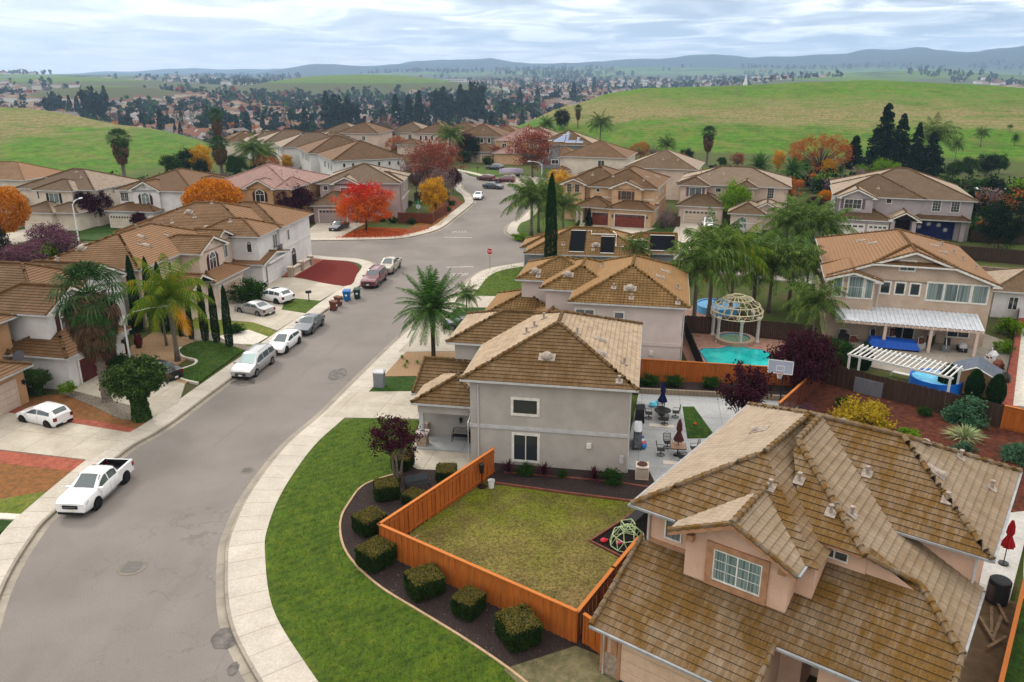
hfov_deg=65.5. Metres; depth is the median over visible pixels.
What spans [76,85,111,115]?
broadleaf tree
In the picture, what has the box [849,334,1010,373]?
concrete yard
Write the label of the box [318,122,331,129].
broadleaf tree
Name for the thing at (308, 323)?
parked car
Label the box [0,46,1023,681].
ground
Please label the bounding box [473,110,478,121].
conifer tree
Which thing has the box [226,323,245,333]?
shrub
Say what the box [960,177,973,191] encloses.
leafless tree
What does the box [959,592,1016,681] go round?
side yard
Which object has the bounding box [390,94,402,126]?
conifer tree
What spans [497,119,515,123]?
house
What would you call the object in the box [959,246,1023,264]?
board fence
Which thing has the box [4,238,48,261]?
purple leaved tree
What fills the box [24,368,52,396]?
ivy covered tree
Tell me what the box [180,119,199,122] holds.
house
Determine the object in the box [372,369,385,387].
utility pedestal
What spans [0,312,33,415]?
stucco house
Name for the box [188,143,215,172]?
yellow tree
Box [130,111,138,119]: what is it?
house
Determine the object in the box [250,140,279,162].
queen palm
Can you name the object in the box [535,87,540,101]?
conifer tree
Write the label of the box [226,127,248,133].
house
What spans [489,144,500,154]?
thinning tree
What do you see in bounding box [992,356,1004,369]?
stored item
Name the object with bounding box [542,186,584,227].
queen palm
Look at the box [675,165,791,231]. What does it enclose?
stucco house
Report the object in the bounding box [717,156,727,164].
broadleaf tree
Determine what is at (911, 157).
conifer tree
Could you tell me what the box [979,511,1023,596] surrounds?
side path
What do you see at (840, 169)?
date palm
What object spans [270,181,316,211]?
plum tree
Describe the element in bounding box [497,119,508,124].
broadleaf tree
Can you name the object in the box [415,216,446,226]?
fallen leaves
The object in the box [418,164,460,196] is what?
leafless tree
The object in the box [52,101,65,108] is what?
broadleaf tree
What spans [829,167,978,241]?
stucco house
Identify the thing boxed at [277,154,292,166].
yellow tree
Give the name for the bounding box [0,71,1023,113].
distant houses
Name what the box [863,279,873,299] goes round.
window
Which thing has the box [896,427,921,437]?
shrub
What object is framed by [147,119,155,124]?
broadleaf tree
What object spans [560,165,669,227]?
stucco house
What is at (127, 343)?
street lamp
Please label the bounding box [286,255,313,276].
balustrade
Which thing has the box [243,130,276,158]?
stucco house
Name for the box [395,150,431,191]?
leafless tree
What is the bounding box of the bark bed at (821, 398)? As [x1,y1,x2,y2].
[800,373,1023,511]
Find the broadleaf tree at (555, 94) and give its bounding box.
[548,88,560,98]
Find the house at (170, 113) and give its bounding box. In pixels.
[162,110,178,116]
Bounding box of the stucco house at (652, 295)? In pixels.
[485,254,690,373]
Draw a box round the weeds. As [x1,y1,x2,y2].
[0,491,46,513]
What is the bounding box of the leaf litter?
[341,228,407,237]
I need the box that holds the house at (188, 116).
[184,114,196,118]
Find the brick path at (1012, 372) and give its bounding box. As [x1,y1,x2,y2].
[1001,318,1023,407]
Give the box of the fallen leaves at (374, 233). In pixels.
[337,227,431,238]
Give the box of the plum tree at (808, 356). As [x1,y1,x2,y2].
[763,327,842,394]
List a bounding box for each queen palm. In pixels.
[118,253,214,361]
[133,283,187,345]
[232,133,270,166]
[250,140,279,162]
[432,117,465,156]
[453,279,480,312]
[499,172,565,235]
[513,170,563,232]
[538,115,557,131]
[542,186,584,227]
[587,108,614,140]
[620,231,654,255]
[656,134,676,151]
[664,224,742,326]
[670,205,756,316]
[697,223,711,235]
[703,218,775,307]
[710,216,744,239]
[720,224,798,307]
[737,239,808,312]
[759,194,815,243]
[759,228,826,309]
[762,192,835,247]
[778,274,849,336]
[790,198,861,248]
[790,243,821,299]
[909,112,962,168]
[949,135,965,158]
[974,127,991,146]
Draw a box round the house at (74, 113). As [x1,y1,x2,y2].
[65,112,77,115]
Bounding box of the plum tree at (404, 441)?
[357,413,427,481]
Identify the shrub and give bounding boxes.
[34,241,60,258]
[56,380,77,394]
[107,351,136,366]
[125,318,144,332]
[226,276,267,303]
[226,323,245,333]
[388,216,397,222]
[407,218,415,223]
[448,200,455,205]
[456,147,473,162]
[482,156,493,164]
[511,231,529,240]
[514,461,536,476]
[555,469,568,477]
[597,465,623,486]
[639,372,660,387]
[664,373,686,387]
[701,374,724,388]
[813,336,845,358]
[826,394,897,429]
[831,341,860,366]
[834,395,851,405]
[855,341,873,370]
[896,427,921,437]
[915,405,934,416]
[937,362,957,384]
[939,392,990,429]
[951,440,979,453]
[964,368,985,397]
[967,223,978,240]
[985,374,1007,403]
[990,339,1015,353]
[995,316,1023,337]
[997,441,1023,467]
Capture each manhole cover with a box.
[121,561,142,572]
[242,468,251,471]
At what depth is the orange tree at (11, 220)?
118.15 m
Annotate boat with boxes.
[494,168,523,176]
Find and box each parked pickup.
[55,458,133,514]
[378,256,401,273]
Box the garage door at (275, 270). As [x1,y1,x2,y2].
[267,258,284,284]
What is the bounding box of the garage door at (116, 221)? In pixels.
[109,214,132,227]
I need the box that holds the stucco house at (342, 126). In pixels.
[320,122,353,132]
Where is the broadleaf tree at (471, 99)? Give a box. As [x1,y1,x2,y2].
[451,81,493,119]
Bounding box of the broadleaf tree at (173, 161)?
[157,153,184,171]
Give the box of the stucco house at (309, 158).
[296,135,355,172]
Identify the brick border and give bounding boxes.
[0,450,84,470]
[10,408,135,431]
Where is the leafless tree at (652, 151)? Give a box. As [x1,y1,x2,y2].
[646,145,658,153]
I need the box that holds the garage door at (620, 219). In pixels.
[613,213,645,227]
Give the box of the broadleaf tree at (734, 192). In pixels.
[716,176,755,217]
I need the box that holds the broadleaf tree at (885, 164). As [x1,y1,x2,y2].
[870,156,893,171]
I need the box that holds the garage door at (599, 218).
[591,211,607,224]
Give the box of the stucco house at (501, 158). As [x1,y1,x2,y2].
[492,126,552,164]
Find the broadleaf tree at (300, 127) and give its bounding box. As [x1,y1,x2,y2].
[294,124,308,130]
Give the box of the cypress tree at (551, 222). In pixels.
[544,172,557,256]
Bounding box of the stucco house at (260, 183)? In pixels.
[214,163,329,210]
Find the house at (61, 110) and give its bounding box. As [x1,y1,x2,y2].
[54,109,65,112]
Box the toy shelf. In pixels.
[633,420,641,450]
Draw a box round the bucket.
[488,478,494,488]
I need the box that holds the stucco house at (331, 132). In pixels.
[324,130,356,140]
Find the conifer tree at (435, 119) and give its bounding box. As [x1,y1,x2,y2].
[432,110,437,122]
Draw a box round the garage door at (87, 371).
[77,342,118,383]
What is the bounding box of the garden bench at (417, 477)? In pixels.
[404,473,430,489]
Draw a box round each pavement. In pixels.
[0,255,373,585]
[80,174,472,244]
[227,262,813,681]
[457,169,540,234]
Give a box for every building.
[444,78,466,81]
[467,80,514,83]
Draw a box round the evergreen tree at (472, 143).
[465,135,480,160]
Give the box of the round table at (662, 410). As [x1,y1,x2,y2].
[654,407,670,419]
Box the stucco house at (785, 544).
[588,401,1022,681]
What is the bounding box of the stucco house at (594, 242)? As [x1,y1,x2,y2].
[520,225,681,266]
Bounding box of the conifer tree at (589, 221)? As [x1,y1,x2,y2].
[584,208,592,225]
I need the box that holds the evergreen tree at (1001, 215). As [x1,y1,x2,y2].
[971,196,1023,248]
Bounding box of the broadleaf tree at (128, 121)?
[118,115,132,125]
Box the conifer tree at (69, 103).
[66,95,73,110]
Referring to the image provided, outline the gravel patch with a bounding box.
[503,646,618,681]
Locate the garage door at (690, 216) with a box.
[683,209,716,223]
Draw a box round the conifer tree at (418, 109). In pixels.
[413,90,426,123]
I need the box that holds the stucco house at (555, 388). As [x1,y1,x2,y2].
[410,308,642,472]
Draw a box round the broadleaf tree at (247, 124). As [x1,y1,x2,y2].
[240,118,254,129]
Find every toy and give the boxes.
[600,538,607,542]
[649,400,658,406]
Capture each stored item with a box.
[838,329,849,340]
[849,335,858,341]
[868,327,875,337]
[887,327,895,337]
[916,336,925,349]
[926,330,935,345]
[942,338,950,352]
[956,341,967,352]
[984,354,992,360]
[988,347,998,360]
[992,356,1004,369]
[1002,369,1010,382]
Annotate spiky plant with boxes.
[495,459,517,476]
[532,461,555,478]
[582,465,604,484]
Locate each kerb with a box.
[0,255,374,597]
[73,183,473,246]
[224,262,521,681]
[409,164,528,236]
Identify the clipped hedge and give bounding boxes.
[350,505,387,536]
[354,535,396,573]
[373,476,400,501]
[390,450,414,470]
[400,486,425,504]
[403,562,446,602]
[435,462,456,482]
[450,584,486,621]
[493,603,543,652]
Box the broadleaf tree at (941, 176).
[938,173,950,178]
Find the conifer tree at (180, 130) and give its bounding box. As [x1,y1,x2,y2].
[178,122,182,133]
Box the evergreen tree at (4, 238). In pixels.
[0,224,11,259]
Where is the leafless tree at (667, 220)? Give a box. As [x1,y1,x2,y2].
[656,205,677,229]
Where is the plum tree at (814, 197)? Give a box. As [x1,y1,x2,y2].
[806,195,826,208]
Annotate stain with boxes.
[211,628,235,648]
[227,661,239,675]
[230,379,255,385]
[328,368,346,379]
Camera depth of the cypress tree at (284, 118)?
695.77 m
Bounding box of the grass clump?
[942,423,988,442]
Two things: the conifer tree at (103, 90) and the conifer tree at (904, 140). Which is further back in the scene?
the conifer tree at (103, 90)
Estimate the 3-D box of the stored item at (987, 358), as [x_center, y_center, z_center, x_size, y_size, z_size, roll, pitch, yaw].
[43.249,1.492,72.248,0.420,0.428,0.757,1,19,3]
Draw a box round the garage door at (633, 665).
[616,642,702,681]
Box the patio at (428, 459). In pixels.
[412,426,471,470]
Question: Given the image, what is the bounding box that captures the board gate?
[582,612,607,654]
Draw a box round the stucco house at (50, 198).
[1,168,140,230]
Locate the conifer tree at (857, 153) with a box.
[842,135,864,169]
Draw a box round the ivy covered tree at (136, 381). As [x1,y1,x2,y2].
[96,352,171,422]
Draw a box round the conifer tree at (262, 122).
[260,116,264,126]
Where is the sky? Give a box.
[0,0,1023,73]
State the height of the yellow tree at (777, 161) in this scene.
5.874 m
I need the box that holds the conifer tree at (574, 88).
[570,82,576,98]
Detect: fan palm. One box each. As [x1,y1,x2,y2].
[45,259,129,402]
[104,128,131,175]
[206,136,231,173]
[208,107,223,136]
[574,104,582,128]
[700,125,717,165]
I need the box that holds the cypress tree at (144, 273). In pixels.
[142,256,157,329]
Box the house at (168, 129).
[162,128,177,132]
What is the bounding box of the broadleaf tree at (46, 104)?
[39,93,65,110]
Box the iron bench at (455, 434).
[451,427,470,442]
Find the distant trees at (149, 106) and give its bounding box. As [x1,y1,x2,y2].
[0,59,1023,123]
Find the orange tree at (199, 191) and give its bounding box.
[179,177,243,204]
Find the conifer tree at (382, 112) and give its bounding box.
[379,107,387,125]
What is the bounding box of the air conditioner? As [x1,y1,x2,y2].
[635,461,648,479]
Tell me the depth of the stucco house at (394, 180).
140.74 m
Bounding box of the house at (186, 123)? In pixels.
[172,121,192,126]
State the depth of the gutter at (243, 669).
43.50 m
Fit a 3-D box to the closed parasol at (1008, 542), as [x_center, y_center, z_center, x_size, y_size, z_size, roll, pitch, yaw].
[26.117,10.603,41.901,0.693,2.650,0.693,0,19,0]
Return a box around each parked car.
[16,401,72,427]
[151,359,183,380]
[234,299,274,315]
[268,328,301,353]
[294,313,324,334]
[329,220,349,230]
[444,315,464,329]
[476,174,494,180]
[702,217,713,227]
[734,223,745,233]
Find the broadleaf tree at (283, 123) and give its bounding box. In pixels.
[271,118,285,127]
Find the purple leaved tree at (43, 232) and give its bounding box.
[23,220,77,252]
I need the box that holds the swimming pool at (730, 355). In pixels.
[698,345,772,368]
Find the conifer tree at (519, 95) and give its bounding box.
[516,87,522,103]
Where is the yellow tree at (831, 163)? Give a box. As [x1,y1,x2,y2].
[820,158,837,173]
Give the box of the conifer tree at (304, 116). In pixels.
[300,106,308,125]
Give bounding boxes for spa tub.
[714,331,754,346]
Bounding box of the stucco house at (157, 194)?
[104,168,229,227]
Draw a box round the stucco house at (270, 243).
[113,200,313,286]
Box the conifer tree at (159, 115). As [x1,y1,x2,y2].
[156,110,164,128]
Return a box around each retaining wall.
[634,388,796,401]
[981,266,1006,269]
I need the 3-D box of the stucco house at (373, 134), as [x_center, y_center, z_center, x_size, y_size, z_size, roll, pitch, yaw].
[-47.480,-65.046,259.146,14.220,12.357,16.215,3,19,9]
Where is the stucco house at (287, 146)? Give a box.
[273,131,331,168]
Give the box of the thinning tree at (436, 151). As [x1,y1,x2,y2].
[398,137,452,191]
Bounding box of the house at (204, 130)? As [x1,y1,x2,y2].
[196,128,212,135]
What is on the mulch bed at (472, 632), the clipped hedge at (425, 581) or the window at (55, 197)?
the clipped hedge at (425, 581)
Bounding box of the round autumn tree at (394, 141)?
[385,136,406,152]
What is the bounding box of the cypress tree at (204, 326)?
[197,284,208,340]
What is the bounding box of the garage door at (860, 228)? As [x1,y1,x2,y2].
[838,223,864,233]
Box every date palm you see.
[392,264,468,356]
[745,152,773,170]
[777,156,809,179]
[800,158,813,172]
[835,163,845,174]
[1010,133,1020,145]
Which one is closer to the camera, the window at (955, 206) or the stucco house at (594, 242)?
the stucco house at (594, 242)
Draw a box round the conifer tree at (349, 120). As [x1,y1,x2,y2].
[343,98,353,123]
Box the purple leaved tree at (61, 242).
[38,230,86,257]
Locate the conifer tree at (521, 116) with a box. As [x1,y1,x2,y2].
[520,110,523,122]
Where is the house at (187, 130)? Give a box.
[174,128,197,133]
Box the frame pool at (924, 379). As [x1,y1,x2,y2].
[908,368,963,394]
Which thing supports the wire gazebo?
on the pool terrace
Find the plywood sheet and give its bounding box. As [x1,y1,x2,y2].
[853,377,883,397]
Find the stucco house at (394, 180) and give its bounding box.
[309,163,410,222]
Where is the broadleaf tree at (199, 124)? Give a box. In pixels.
[191,120,208,127]
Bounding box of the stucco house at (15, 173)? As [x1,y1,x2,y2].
[0,161,63,191]
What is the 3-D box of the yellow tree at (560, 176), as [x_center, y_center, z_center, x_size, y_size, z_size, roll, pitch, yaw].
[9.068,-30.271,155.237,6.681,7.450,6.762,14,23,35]
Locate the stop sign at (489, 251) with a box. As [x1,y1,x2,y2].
[487,248,492,254]
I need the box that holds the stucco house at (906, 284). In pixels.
[815,228,1002,356]
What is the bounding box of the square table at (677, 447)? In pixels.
[670,442,686,456]
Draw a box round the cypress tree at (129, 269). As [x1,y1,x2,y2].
[125,255,142,332]
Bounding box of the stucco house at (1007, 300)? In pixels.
[985,267,1023,318]
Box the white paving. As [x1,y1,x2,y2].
[1013,328,1023,407]
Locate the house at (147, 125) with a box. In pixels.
[137,124,154,127]
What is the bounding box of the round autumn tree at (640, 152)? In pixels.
[630,141,650,157]
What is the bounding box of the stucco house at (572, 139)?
[538,130,599,167]
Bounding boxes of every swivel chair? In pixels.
[644,405,651,418]
[656,440,664,455]
[661,413,668,425]
[663,432,672,448]
[672,404,680,417]
[678,451,686,461]
[690,439,700,449]
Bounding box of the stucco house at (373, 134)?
[336,121,393,149]
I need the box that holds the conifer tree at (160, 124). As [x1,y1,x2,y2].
[157,119,162,130]
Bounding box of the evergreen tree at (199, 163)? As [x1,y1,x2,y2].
[190,158,209,171]
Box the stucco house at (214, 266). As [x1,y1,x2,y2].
[45,222,249,326]
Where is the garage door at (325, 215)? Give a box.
[318,209,347,221]
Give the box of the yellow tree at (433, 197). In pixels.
[418,174,449,212]
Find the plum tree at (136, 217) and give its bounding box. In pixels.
[129,212,146,223]
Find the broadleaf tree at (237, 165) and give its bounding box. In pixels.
[223,153,249,173]
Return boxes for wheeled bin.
[329,300,337,310]
[333,295,342,305]
[342,289,350,300]
[353,287,360,298]
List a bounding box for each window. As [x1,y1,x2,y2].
[46,193,62,202]
[55,307,67,330]
[119,192,129,201]
[138,192,152,204]
[207,251,218,270]
[223,245,228,257]
[246,241,252,252]
[252,189,267,201]
[272,232,277,248]
[286,229,289,240]
[291,247,296,265]
[323,185,328,190]
[340,187,351,195]
[511,397,539,416]
[512,432,539,463]
[551,159,558,163]
[567,183,571,191]
[574,184,579,192]
[575,308,594,314]
[598,160,604,165]
[613,311,624,318]
[618,191,633,199]
[664,520,681,543]
[686,187,704,195]
[711,548,762,596]
[736,217,746,228]
[766,188,774,198]
[828,550,848,563]
[831,274,843,296]
[840,198,865,209]
[845,275,865,298]
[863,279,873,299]
[879,281,891,294]
[886,199,891,203]
[891,324,914,338]
[893,281,906,295]
[898,259,916,271]
[908,282,921,296]
[924,281,945,301]
[931,201,941,211]
[942,283,972,303]
[946,328,969,338]
[950,202,960,212]
[969,284,990,304]
[1006,296,1019,310]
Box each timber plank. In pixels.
[979,616,995,641]
[986,635,1007,648]
[989,606,992,632]
[992,612,1004,637]
[997,603,1008,622]
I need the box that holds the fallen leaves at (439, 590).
[341,474,579,681]
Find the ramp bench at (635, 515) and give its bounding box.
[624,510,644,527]
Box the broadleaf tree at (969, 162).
[962,155,983,176]
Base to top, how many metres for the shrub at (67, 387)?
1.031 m
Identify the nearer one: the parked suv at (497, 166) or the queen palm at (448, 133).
the parked suv at (497, 166)
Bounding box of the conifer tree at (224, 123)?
[221,107,229,129]
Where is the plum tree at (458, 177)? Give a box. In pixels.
[445,168,462,192]
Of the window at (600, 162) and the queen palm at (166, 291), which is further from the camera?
the window at (600, 162)
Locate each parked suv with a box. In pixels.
[254,286,294,303]
[360,265,387,287]
[485,163,503,169]
[494,175,515,182]
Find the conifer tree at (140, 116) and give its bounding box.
[139,110,144,123]
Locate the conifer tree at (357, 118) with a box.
[353,105,361,124]
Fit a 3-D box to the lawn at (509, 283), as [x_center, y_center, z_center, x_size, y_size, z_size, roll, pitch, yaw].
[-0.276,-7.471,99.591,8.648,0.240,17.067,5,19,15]
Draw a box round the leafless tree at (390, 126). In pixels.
[373,114,401,137]
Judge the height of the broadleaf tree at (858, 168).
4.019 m
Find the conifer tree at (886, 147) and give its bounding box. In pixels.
[860,103,903,171]
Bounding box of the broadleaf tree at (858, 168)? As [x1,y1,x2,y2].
[855,163,869,172]
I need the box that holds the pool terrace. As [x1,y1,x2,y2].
[682,306,787,380]
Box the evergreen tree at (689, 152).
[680,147,694,157]
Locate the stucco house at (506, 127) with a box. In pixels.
[501,125,519,130]
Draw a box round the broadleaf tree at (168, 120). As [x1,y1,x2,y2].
[162,114,176,123]
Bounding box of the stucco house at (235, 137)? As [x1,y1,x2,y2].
[223,130,253,156]
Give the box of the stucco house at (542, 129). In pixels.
[532,126,558,135]
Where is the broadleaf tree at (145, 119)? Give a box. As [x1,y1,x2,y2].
[141,116,149,123]
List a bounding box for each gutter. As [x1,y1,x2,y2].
[0,260,377,629]
[75,184,475,247]
[216,270,481,681]
[462,172,529,240]
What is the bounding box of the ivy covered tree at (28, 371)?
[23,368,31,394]
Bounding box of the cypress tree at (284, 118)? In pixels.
[280,109,285,121]
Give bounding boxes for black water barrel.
[985,574,1012,606]
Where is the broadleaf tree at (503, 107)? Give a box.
[493,98,514,116]
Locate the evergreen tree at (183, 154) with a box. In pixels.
[175,146,197,168]
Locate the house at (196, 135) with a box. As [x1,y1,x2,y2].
[184,132,205,138]
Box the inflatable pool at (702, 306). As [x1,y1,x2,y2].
[697,298,738,316]
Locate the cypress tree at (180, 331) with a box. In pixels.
[176,307,183,336]
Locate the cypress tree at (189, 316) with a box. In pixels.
[185,302,193,338]
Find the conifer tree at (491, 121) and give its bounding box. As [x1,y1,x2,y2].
[488,112,494,125]
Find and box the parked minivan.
[230,343,276,378]
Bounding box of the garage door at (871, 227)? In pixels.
[867,224,887,231]
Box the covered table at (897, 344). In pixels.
[867,335,919,351]
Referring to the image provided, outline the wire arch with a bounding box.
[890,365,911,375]
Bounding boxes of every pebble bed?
[59,391,130,419]
[183,329,249,351]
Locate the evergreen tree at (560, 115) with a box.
[553,107,570,129]
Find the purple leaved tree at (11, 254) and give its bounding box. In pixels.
[0,242,43,261]
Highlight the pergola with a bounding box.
[847,344,962,397]
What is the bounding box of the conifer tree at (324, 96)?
[320,90,328,121]
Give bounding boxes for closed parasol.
[658,382,666,415]
[673,419,683,455]
[998,520,1015,566]
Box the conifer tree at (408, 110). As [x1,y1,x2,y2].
[402,94,415,124]
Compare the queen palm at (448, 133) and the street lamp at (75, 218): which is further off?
the queen palm at (448, 133)
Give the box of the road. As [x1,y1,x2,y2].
[0,165,814,681]
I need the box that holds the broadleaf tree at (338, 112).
[314,93,364,124]
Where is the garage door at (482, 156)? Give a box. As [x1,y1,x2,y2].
[481,154,493,162]
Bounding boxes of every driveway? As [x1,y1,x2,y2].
[0,229,68,244]
[0,412,132,459]
[72,369,184,416]
[195,293,303,331]
[263,277,344,300]
[310,222,362,237]
[322,391,418,419]
[399,319,454,351]
[445,295,494,307]
[511,174,547,185]
[579,223,654,233]
[673,222,719,249]
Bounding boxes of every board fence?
[309,214,314,222]
[377,447,578,642]
[397,204,446,223]
[414,191,449,203]
[577,537,637,641]
[640,358,792,385]
[660,216,680,227]
[682,315,812,339]
[685,322,703,361]
[778,376,821,407]
[822,364,1003,426]
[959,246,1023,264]
[969,230,1023,244]
[976,200,1023,212]
[998,577,1023,681]
[1000,405,1023,432]
[1005,308,1019,378]
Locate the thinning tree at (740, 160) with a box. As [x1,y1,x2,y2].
[728,152,745,165]
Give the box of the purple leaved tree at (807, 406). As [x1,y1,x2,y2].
[797,402,816,411]
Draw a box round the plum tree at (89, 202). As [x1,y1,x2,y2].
[72,191,114,217]
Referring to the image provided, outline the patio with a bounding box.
[626,393,799,481]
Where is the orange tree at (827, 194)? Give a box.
[817,190,831,201]
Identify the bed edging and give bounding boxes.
[179,347,198,384]
[339,472,527,681]
[487,480,631,501]
[504,471,648,487]
[589,510,634,556]
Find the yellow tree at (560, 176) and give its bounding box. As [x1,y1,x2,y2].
[547,168,573,199]
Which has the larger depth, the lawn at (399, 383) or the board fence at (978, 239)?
the board fence at (978, 239)
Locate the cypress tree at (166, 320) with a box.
[154,261,170,333]
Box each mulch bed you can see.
[295,260,358,285]
[341,467,622,681]
[487,463,653,498]
[593,513,647,555]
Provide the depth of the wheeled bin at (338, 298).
88.80 m
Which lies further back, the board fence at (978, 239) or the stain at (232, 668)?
the board fence at (978, 239)
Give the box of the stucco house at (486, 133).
[456,123,511,162]
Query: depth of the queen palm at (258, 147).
195.24 m
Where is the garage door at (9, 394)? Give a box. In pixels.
[0,378,20,415]
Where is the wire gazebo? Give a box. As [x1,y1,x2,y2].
[710,293,763,342]
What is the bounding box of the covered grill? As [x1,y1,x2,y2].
[635,404,643,423]
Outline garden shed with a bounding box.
[953,356,1002,397]
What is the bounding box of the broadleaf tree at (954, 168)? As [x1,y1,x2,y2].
[942,159,965,178]
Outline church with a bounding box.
[722,76,747,85]
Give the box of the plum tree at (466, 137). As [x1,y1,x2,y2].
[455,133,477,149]
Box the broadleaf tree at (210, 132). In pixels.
[207,130,214,136]
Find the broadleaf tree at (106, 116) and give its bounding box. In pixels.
[99,114,110,119]
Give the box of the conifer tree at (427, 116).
[425,108,431,124]
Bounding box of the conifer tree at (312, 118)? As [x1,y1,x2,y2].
[309,112,314,123]
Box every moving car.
[473,191,483,199]
[482,182,503,189]
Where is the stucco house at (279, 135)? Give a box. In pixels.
[257,129,302,164]
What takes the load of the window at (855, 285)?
in the stucco house at (906, 284)
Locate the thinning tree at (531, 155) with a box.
[501,124,560,176]
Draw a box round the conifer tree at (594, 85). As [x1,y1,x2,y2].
[591,76,595,90]
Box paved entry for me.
[282,259,322,276]
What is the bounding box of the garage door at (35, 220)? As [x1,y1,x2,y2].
[26,216,51,230]
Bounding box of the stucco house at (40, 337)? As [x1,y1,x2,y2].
[0,257,131,388]
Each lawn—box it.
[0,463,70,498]
[0,520,12,533]
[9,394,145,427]
[48,224,120,240]
[177,318,275,346]
[179,340,243,382]
[265,418,514,681]
[281,298,320,312]
[369,376,416,391]
[401,480,635,629]
[445,308,485,317]
[462,168,514,177]
[474,266,523,295]
[518,218,575,236]
[646,225,675,231]
[682,406,712,438]
[743,230,817,258]
[1004,599,1023,681]
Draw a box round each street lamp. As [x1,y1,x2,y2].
[72,197,81,240]
[122,305,167,358]
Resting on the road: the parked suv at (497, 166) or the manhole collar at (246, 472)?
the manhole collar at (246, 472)
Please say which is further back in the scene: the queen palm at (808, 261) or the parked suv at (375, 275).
the parked suv at (375, 275)
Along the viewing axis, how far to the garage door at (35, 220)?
130.08 m
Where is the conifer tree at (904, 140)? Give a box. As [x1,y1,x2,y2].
[888,113,911,165]
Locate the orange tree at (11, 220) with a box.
[0,185,32,232]
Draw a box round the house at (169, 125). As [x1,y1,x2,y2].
[165,124,186,127]
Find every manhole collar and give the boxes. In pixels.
[116,558,147,575]
[240,467,253,473]
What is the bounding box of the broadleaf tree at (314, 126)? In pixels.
[309,122,319,130]
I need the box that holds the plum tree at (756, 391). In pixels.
[714,359,774,413]
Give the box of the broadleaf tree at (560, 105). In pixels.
[551,102,565,109]
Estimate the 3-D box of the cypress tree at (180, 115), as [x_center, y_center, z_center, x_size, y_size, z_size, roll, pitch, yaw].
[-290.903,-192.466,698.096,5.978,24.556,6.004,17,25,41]
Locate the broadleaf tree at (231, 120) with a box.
[227,114,237,123]
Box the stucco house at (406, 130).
[392,121,427,146]
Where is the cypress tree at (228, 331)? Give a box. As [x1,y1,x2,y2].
[221,285,232,346]
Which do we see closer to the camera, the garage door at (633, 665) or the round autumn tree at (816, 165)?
the garage door at (633, 665)
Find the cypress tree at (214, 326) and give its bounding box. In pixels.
[208,283,219,342]
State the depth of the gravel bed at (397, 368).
71.30 m
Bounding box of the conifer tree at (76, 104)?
[74,95,79,111]
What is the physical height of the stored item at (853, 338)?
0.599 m
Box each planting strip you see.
[406,196,463,233]
[632,381,794,395]
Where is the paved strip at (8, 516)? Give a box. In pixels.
[0,513,19,519]
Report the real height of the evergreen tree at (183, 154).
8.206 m
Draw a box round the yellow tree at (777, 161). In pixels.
[772,150,785,170]
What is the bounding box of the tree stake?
[477,463,486,488]
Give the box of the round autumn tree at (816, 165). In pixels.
[783,131,854,175]
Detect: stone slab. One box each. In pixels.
[649,423,673,427]
[663,460,677,464]
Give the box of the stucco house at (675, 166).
[620,149,704,199]
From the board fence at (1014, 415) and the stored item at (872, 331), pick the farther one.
the stored item at (872, 331)
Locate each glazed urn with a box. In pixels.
[124,339,130,353]
[133,334,142,347]
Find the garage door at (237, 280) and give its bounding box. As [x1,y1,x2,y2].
[218,275,241,305]
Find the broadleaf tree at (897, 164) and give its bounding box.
[892,161,901,166]
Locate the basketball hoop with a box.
[767,359,793,400]
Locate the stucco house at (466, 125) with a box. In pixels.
[455,121,478,131]
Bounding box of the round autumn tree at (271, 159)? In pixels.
[248,153,279,166]
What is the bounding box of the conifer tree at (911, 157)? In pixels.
[902,122,924,171]
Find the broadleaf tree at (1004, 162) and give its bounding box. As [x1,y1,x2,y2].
[994,153,1010,173]
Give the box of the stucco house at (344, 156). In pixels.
[316,140,405,174]
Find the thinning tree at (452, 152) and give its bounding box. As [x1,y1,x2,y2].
[423,134,467,178]
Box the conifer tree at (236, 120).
[233,114,239,127]
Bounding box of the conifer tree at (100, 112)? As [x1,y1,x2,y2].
[98,106,102,116]
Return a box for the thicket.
[109,161,1023,230]
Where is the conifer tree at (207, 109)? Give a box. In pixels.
[204,105,210,124]
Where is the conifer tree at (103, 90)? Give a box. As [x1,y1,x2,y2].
[101,85,111,110]
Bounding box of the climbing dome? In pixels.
[610,519,644,551]
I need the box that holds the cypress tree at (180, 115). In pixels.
[176,107,183,125]
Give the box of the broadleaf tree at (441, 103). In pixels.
[425,86,462,121]
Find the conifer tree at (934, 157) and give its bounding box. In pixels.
[912,132,945,176]
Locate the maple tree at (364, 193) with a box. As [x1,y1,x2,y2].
[329,179,396,230]
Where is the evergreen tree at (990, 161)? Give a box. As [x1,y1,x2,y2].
[976,152,999,175]
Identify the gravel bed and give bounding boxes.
[126,332,194,384]
[220,330,267,344]
[385,351,454,376]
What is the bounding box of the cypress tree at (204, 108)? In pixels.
[202,105,209,125]
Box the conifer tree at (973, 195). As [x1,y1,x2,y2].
[968,190,978,214]
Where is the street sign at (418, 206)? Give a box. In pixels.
[415,200,420,212]
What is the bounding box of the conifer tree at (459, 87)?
[454,84,462,114]
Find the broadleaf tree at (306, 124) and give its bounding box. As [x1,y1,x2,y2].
[302,120,314,128]
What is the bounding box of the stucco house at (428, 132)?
[395,122,463,154]
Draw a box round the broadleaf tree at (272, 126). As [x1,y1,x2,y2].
[261,121,280,130]
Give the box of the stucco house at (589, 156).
[552,141,637,180]

